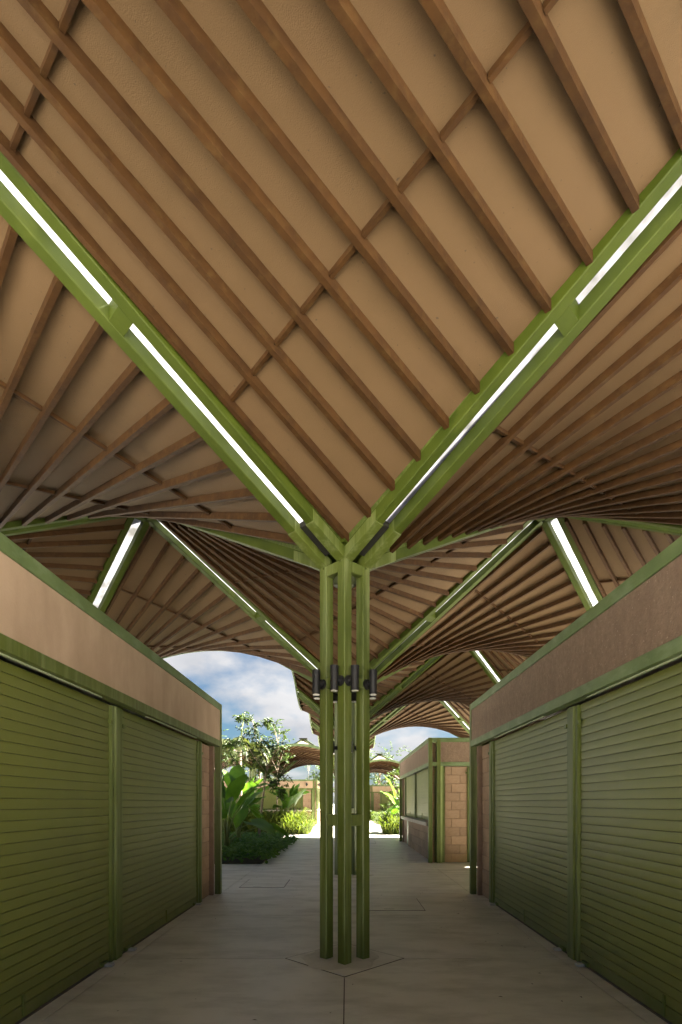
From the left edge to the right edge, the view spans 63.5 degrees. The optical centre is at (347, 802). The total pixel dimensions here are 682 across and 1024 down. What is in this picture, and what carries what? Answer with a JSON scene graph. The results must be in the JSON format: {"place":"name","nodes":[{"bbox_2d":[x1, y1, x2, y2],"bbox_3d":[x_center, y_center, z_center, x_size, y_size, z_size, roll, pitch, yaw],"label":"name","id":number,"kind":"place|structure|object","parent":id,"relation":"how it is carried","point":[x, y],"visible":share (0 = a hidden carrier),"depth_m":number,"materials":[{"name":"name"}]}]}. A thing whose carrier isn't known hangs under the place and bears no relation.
{"place":"outdoors","nodes":[
{"label":"outdoors","id":0,"kind":"place"},
{"bbox_2d":[214,807,318,834],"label":"ornamental grass","id":1,"kind":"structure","parent":0,"point":[290,822],"depth_m":25.69,"materials":[{"name":"green plant"}]},
{"bbox_2d":[243,737,294,778],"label":"garden tree","id":2,"kind":"object","parent":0,"point":[259,777],"visible":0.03,"depth_m":56.93,"materials":[{"name":"green plant"}]},
{"bbox_2d":[164,651,458,803],"label":"sky","id":3,"kind":"structure","parent":0,"point":[263,688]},
{"bbox_2d":[20,820,667,1023],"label":"pavement","id":4,"kind":"structure","parent":0,"point":[198,964],"depth_m":4.92,"materials":[{"name":"concrete"}]},
{"bbox_2d":[0,516,126,535],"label":"branching column","id":5,"kind":"structure","parent":4,"relation":"on","point":[11,528],"depth_m":7.23,"materials":[{"name":"green metal"}]},
{"bbox_2d":[6,518,126,598],"bbox_3d":[-6.120,-3.343,8.198,4.168,2.051,4.168,0,0,45],"label":"roof vault","id":6,"kind":"object","parent":5,"relation":"attached to","point":[75,557],"visible":0.26,"depth_m":8.22,"materials":[{"name":"brown wood"}]},
{"bbox_2d":[0,532,221,1023],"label":"market stall","id":7,"kind":"object","parent":4,"relation":"on","point":[110,734],"visible":1,"depth_m":4.57,"materials":[{"name":"green paint"}]},
{"bbox_2d":[87,517,149,612],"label":"branching column","id":8,"kind":"structure","parent":4,"relation":"on","point":[118,561],"depth_m":8.89,"materials":[{"name":"green paint"}]},
{"bbox_2d":[214,842,286,863],"bbox_3d":[-6.003,1.484,17.198,7.800,0.057,7.760,0,0,0],"label":"garden bed","id":9,"kind":"object","parent":4,"relation":"on","point":[258,860],"visible":0.08,"depth_m":13.68,"materials":[{"name":"soil"}]},
{"bbox_2d":[214,765,274,841],"bbox_3d":[-3.316,0.104,17.163,1.921,2.727,2.099,0,0,-24],"label":"elephant ear plant","id":10,"kind":"object","parent":9,"relation":"on","point":[235,772],"visible":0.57,"depth_m":17.24,"materials":[{"name":"green plant"}]},
{"bbox_2d":[214,772,287,857],"bbox_3d":[-3.084,0.223,14.699,2.801,2.491,1.803,0,0,15],"label":"elephant ear plant","id":11,"kind":"object","parent":9,"relation":"on","point":[231,792],"visible":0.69,"depth_m":14.60,"materials":[{"name":"green plant"}]},
{"bbox_2d":[214,711,293,836],"bbox_3d":[-3.182,-0.835,18.643,2.823,4.613,1.104,0,0,0],"label":"young tree","id":12,"kind":"object","parent":9,"relation":"on","point":[266,723],"visible":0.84,"depth_m":18.57,"materials":[{"name":"green plant"}]},
{"bbox_2d":[214,830,299,863],"bbox_3d":[-5.733,1.209,17.113,8.012,0.536,8.202,0,0,0],"label":"ground cover","id":13,"kind":"object","parent":9,"relation":"on","point":[249,843],"visible":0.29,"depth_m":15.40,"materials":[{"name":"green plant"}]},
{"bbox_2d":[239,879,289,887],"bbox_3d":[-1.482,1.465,10.048,0.780,0.007,1.000,0,0,0],"label":"floor hatch","id":14,"kind":"object","parent":4,"relation":"on","point":[265,883],"visible":1,"depth_m":10.00,"materials":[{"name":"concrete"}]},
{"bbox_2d":[214,779,319,823],"bbox_3d":[-5.997,-0.063,41.174,8.030,3.060,7.552,0,0,0],"label":"market stall","id":15,"kind":"object","parent":4,"relation":"on","point":[311,801],"visible":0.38,"depth_m":37.60,"materials":[{"name":"green paint"}]},
{"bbox_2d":[258,753,290,778],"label":"branching column","id":16,"kind":"structure","parent":4,"relation":"on","point":[259,769],"depth_m":40.59,"materials":[{"name":"green metal"}]},
{"bbox_2d":[270,760,297,778],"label":"branching column","id":17,"kind":"structure","parent":4,"relation":"on","point":[287,767],"depth_m":46.18,"materials":[{"name":"green metal"}]},
{"bbox_2d":[0,148,681,977],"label":"branching column","id":18,"kind":"structure","parent":4,"relation":"on","point":[624,248],"depth_m":4.41,"materials":[{"name":"green metal"}]},
{"bbox_2d":[135,518,154,521],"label":"roof peak","id":19,"kind":"structure","parent":18,"relation":"attached to","point":[146,519],"depth_m":8.30,"materials":[{"name":"green paint"}]},
{"bbox_2d":[0,215,296,544],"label":"roof vault","id":20,"kind":"object","parent":18,"relation":"attached to","point":[94,423],"visible":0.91,"depth_m":4.75,"materials":[{"name":"brown wood"}]},
{"bbox_2d":[0,0,681,541],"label":"roof vault","id":21,"kind":"object","parent":18,"relation":"attached to","point":[340,250],"visible":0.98,"depth_m":2.94,"materials":[{"name":"brown wood"}]},
{"bbox_2d":[161,520,525,664],"bbox_3d":[-0.022,-3.343,8.198,4.030,2.051,4.030,0,0,45],"label":"roof vault","id":22,"kind":"object","parent":18,"relation":"attached to","point":[284,594],"visible":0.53,"depth_m":8.67,"materials":[{"name":"brown wood"}]},
{"bbox_2d":[390,220,681,552],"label":"roof vault","id":23,"kind":"object","parent":18,"relation":"attached to","point":[589,425],"visible":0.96,"depth_m":4.76,"materials":[{"name":"brown wood"}]},
{"bbox_2d":[148,519,542,877],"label":"branching column","id":24,"kind":"structure","parent":4,"relation":"on","point":[307,660],"depth_m":9.72,"materials":[{"name":"green metal"}]},
{"bbox_2d":[105,526,311,676],"bbox_3d":[-3.022,-3.343,11.296,4.168,2.051,4.168,0,0,45],"label":"roof vault","id":25,"kind":"object","parent":24,"relation":"attached to","point":[168,599],"visible":0.73,"depth_m":9.93,"materials":[{"name":"brown wood"}]},
{"bbox_2d":[377,525,585,679],"bbox_3d":[2.978,-3.343,11.198,4.030,2.051,4.030,0,0,45],"label":"roof vault","id":26,"kind":"object","parent":24,"relation":"attached to","point":[523,599],"visible":0.82,"depth_m":9.92,"materials":[{"name":"brown wood"}]},
{"bbox_2d":[319,737,375,754],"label":"branching column","id":27,"kind":"structure","parent":4,"relation":"on","point":[371,741],"depth_m":27.94,"materials":[{"name":"green metal"}]},
{"bbox_2d":[311,705,406,741],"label":"branching column","id":28,"kind":"structure","parent":4,"relation":"on","point":[374,728],"depth_m":21.75,"materials":[{"name":"green metal"}]},
{"bbox_2d":[310,723,319,735],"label":"roof vault","id":29,"kind":"object","parent":28,"relation":"attached to","point":[315,731],"visible":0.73,"depth_m":22.77,"materials":[{"name":"green paint"}]},
{"bbox_2d":[318,736,375,775],"bbox_3d":[-0.022,-3.343,44.280,5.700,2.051,41.864,0,0,0],"label":"roof canopy","id":30,"kind":"object","parent":28,"relation":"attached to","point":[372,745],"visible":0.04,"depth_m":28.42,"materials":[{"name":"green paint"}]},
{"bbox_2d":[296,655,442,728],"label":"branching column","id":31,"kind":"structure","parent":4,"relation":"on","point":[376,707],"depth_m":15.85,"materials":[{"name":"green metal"}]},
{"bbox_2d":[296,691,319,717],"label":"roof vault","id":32,"kind":"object","parent":31,"relation":"on","point":[303,706],"visible":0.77,"depth_m":16.89,"materials":[{"name":"green paint"}]},
{"bbox_2d":[309,711,390,736],"bbox_3d":[-0.120,-3.343,20.198,4.168,2.051,4.168,0,0,45],"label":"roof vault","id":33,"kind":"object","parent":31,"relation":"attached to","point":[317,721],"visible":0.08,"depth_m":21.56,"materials":[{"name":"brown wood"}]},
{"bbox_2d":[292,657,432,716],"bbox_3d":[-0.120,-3.343,14.198,4.168,2.051,4.168,0,0,45],"label":"roof vault","id":34,"kind":"object","parent":31,"relation":"attached to","point":[304,685],"visible":0.12,"depth_m":15.29,"materials":[{"name":"brown wood"}]},
{"bbox_2d":[370,785,398,818],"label":"market stall","id":35,"kind":"object","parent":4,"relation":"on","point":[376,798],"visible":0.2,"depth_m":49.58,"materials":[{"name":"green paint"}]},
{"bbox_2d":[370,898,425,910],"bbox_3d":[0.672,1.465,7.973,0.790,0.007,0.950,0,0,0],"label":"floor hatch","id":36,"kind":"object","parent":4,"relation":"on","point":[395,904],"visible":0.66,"depth_m":7.93,"materials":[{"name":"concrete"}]},
{"bbox_2d":[399,738,469,862],"bbox_3d":[5.952,-0.063,17.198,8.030,3.060,7.504,0,0,0],"label":"market stall","id":37,"kind":"object","parent":4,"relation":"on","point":[434,802],"visible":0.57,"depth_m":13.60,"materials":[{"name":"green paint"}]},
{"bbox_2d":[439,701,469,737],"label":"branching column","id":38,"kind":"structure","parent":4,"relation":"on","point":[460,720],"depth_m":21.56,"materials":[{"name":"green paint"}]},
{"bbox_2d":[370,701,469,737],"bbox_3d":[2.998,-3.343,23.316,4.168,2.051,4.225,0,0,45],"label":"roof vault","id":39,"kind":"object","parent":38,"relation":"attached to","point":[434,714],"visible":0.8,"depth_m":22.18,"materials":[{"name":"brown wood"}]},
{"bbox_2d":[447,701,469,724],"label":"roof vault","id":40,"kind":"object","parent":38,"relation":"attached to","point":[462,710],"visible":0.04,"depth_m":20.95,"materials":[{"name":"brown wood"}]},
{"bbox_2d":[469,651,502,684],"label":"branching column","id":41,"kind":"structure","parent":4,"relation":"on","point":[490,671],"depth_m":15.09,"materials":[{"name":"green metal"}]},
{"bbox_2d":[370,651,493,719],"bbox_3d":[2.978,-3.343,17.198,4.030,2.051,4.030,0,0,45],"label":"roof vault","id":42,"kind":"object","parent":41,"relation":"attached to","point":[461,677],"visible":0.75,"depth_m":15.95,"materials":[{"name":"brown wood"}]},
{"bbox_2d":[481,651,527,677],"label":"roof vault","id":43,"kind":"object","parent":41,"relation":"attached to","point":[503,664],"visible":0.04,"depth_m":14.48,"materials":[{"name":"brown wood"}]},
{"bbox_2d":[523,517,602,657],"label":"branching column","id":44,"kind":"structure","parent":4,"relation":"on","point":[568,553],"depth_m":8.88,"materials":[{"name":"green paint"}]},
{"bbox_2d":[564,517,680,597],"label":"roof vault","id":45,"kind":"object","parent":44,"relation":"attached to","point":[614,556],"visible":0.3,"depth_m":8.23,"materials":[{"name":"brown wood"}]},
{"bbox_2d":[470,536,681,1023],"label":"market stall","id":46,"kind":"object","parent":4,"relation":"on","point":[575,790],"visible":1,"depth_m":4.63,"materials":[{"name":"green paint"}]},
{"bbox_2d":[565,517,681,535],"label":"branching column","id":47,"kind":"structure","parent":4,"relation":"on","point":[673,529],"depth_m":7.31,"materials":[{"name":"green metal"}]},
{"bbox_2d":[537,518,555,521],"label":"roof peak","id":48,"kind":"structure","parent":47,"relation":"attached to","point":[544,520],"depth_m":8.30,"materials":[{"name":"green paint"}]},
{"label":"garden bed","id":49,"kind":"structure","parent":4,"relation":"on","visible":0},
{"bbox_2d":[214,714,269,826],"bbox_3d":[-5.125,-1.359,25.823,3.164,5.655,3.050,0,0,0],"label":"tree","id":50,"kind":"object","parent":49,"relation":"on","point":[251,744],"visible":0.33,"depth_m":25.44,"materials":[{"name":"green plant"}]},
{"bbox_2d":[238,777,270,811],"bbox_3d":[-4.673,0.058,27.098,2.546,2.819,2.538,0,0,0],"label":"elephant ear plant","id":51,"kind":"object","parent":49,"relation":"on","point":[249,784],"visible":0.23,"depth_m":26.56,"materials":[{"name":"green plant"}]},
{"bbox_2d":[224,739,303,809],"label":"branching column","id":52,"kind":"structure","parent":49,"relation":"on","point":[251,774],"depth_m":35.14,"materials":[{"name":"green metal"}]},
{"bbox_2d":[233,750,269,765],"bbox_3d":[-6.842,-3.343,16.821,8.734,2.051,37.478,0,0,-7],"label":"roof canopy","id":53,"kind":"object","parent":52,"relation":"attached to","point":[243,755],"visible":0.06,"depth_m":34.21,"materials":[{"name":"green paint"}]},
{"bbox_2d":[214,741,333,774],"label":"roof canopy","id":54,"kind":"object","parent":52,"relation":"attached to","point":[304,753],"visible":0.27,"depth_m":40.07,"materials":[{"name":"brown wood"}]},
{"bbox_2d":[258,719,293,810],"bbox_3d":[-3.854,-1.499,29.673,2.070,5.932,1.931,0,0,-20],"label":"garden tree","id":55,"kind":"object","parent":49,"relation":"on","point":[284,737],"visible":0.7,"depth_m":29.66,"materials":[{"name":"green plant"}]},
{"bbox_2d":[266,783,312,811],"bbox_3d":[-2.926,0.223,27.861,2.344,2.490,2.215,0,0,0],"label":"elephant ear plant","id":56,"kind":"object","parent":49,"relation":"on","point":[294,797],"visible":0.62,"depth_m":27.51,"materials":[{"name":"green plant"}]},
{"bbox_2d":[309,808,398,823],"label":"garden undergrowth","id":57,"kind":"object","parent":49,"relation":"on","point":[373,812],"visible":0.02,"depth_m":41.91,"materials":[{"name":"green plant"}]},
{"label":"garden bed","id":58,"kind":"structure","parent":4,"relation":"on","visible":0},
{"bbox_2d":[371,809,398,834],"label":"ornamental grass","id":59,"kind":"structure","parent":58,"relation":"on","point":[389,823],"depth_m":25.75,"materials":[{"name":"green plant"}]},
{"bbox_2d":[379,767,398,811],"bbox_3d":[2.808,-0.333,31.609,1.687,3.606,2.000,0,0,-25],"label":"garden tree","id":60,"kind":"object","parent":58,"relation":"on","point":[393,780],"visible":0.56,"depth_m":31.76,"materials":[{"name":"green plant"}]},
{"bbox_2d":[381,777,398,813],"bbox_3d":[2.821,0.040,27.288,2.512,2.857,2.600,0,0,0],"label":"plant","id":61,"kind":"object","parent":58,"relation":"on","point":[395,802],"visible":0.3,"depth_m":27.24,"materials":[{"name":"green plant"}]},
{"label":"ground","id":62,"kind":"structure","parent":0,"visible":0},
{"bbox_2d":[305,765,333,806],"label":"garden tree","id":63,"kind":"object","parent":62,"relation":"on","point":[316,775],"visible":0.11,"depth_m":66.62,"materials":[{"name":"green plant"}]},
{"bbox_2d":[370,741,406,784],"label":"garden tree","id":64,"kind":"object","parent":62,"relation":"on","point":[377,778],"visible":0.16,"depth_m":66.75,"materials":[{"name":"green plant"}]},
{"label":"branching column","id":65,"kind":"object","parent":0,"visible":0},
{"bbox_2d":[370,756,398,779],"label":"roof canopy","id":66,"kind":"object","parent":65,"relation":"attached to","point":[380,764],"visible":0.2,"depth_m":51.53,"materials":[{"name":"brown wood"}]}
]}

